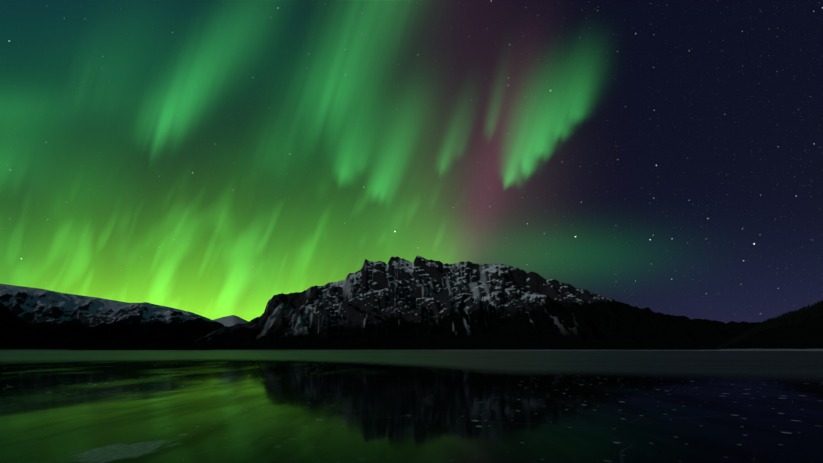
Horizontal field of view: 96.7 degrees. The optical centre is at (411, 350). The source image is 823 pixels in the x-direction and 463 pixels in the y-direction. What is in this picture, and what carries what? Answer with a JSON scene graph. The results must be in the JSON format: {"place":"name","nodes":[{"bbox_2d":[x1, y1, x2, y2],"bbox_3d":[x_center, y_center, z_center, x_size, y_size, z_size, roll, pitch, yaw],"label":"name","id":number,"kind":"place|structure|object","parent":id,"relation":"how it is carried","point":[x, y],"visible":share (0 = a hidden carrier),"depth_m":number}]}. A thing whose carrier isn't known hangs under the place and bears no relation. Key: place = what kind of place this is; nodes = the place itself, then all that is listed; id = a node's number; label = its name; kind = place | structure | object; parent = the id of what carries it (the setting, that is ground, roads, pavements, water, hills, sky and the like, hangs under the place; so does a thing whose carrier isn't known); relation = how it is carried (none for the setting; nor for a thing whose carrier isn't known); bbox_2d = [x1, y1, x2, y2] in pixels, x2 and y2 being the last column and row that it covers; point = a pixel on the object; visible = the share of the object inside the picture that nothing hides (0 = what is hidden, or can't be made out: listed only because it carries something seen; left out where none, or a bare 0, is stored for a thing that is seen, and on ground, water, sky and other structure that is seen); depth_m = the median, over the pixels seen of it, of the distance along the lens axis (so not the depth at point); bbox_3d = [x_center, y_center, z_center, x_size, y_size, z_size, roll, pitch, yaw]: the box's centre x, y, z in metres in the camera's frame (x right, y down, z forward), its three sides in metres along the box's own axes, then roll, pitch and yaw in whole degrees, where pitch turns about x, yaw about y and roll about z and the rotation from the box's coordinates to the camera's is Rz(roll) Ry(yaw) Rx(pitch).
{"place":"outdoors","nodes":[
{"label":"outdoors","id":0,"kind":"place"},
{"bbox_2d":[0,302,86,350],"bbox_3d":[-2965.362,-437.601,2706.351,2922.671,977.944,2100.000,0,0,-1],"label":"hill","id":1,"kind":"structure","parent":0,"point":[12,338],"depth_m":2214.57},
{"bbox_2d":[0,284,224,350],"bbox_3d":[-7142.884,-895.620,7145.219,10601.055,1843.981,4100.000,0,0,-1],"label":"mountain","id":2,"kind":"structure","parent":0,"point":[87,323],"depth_m":7342.84},
{"bbox_2d":[213,315,248,326],"bbox_3d":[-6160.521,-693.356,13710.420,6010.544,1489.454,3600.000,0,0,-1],"label":"peak","id":3,"kind":"structure","parent":0,"point":[230,320],"depth_m":14678.94},
{"bbox_2d":[0,351,822,462],"bbox_3d":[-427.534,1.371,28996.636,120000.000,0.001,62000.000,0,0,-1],"label":"lake ice","id":4,"kind":"structure","parent":0,"point":[411,406],"depth_m":8.87},
{"bbox_2d":[0,0,822,322],"label":"sky","id":5,"kind":"structure","parent":0,"point":[211,159]},
{"bbox_2d":[163,256,762,350],"bbox_3d":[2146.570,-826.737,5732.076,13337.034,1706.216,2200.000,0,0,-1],"label":"peak","id":6,"kind":"structure","parent":0,"point":[420,277],"depth_m":6172.51},
{"bbox_2d":[201,328,628,350],"bbox_3d":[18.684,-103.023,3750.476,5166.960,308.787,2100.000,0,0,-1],"label":"peak foothills","id":7,"kind":"structure","parent":6,"relation":"attached to","point":[496,340],"depth_m":3286.73},
{"bbox_2d":[256,282,710,350],"bbox_3d":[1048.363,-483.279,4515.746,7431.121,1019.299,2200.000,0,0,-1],"label":"mountain","id":8,"kind":"structure","parent":6,"relation":"attached to","point":[471,309],"depth_m":4550.70},
{"bbox_2d":[697,303,822,350],"bbox_3d":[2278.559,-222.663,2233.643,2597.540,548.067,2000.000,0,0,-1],"label":"hill","id":9,"kind":"structure","parent":0,"point":[807,335],"depth_m":1588.93},
{"bbox_2d":[716,300,822,349],"bbox_3d":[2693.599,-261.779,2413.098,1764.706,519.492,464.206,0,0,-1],"label":"trees","id":10,"kind":"object","parent":9,"relation":"on","point":[757,328],"visible":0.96,"depth_m":2389.30}
]}

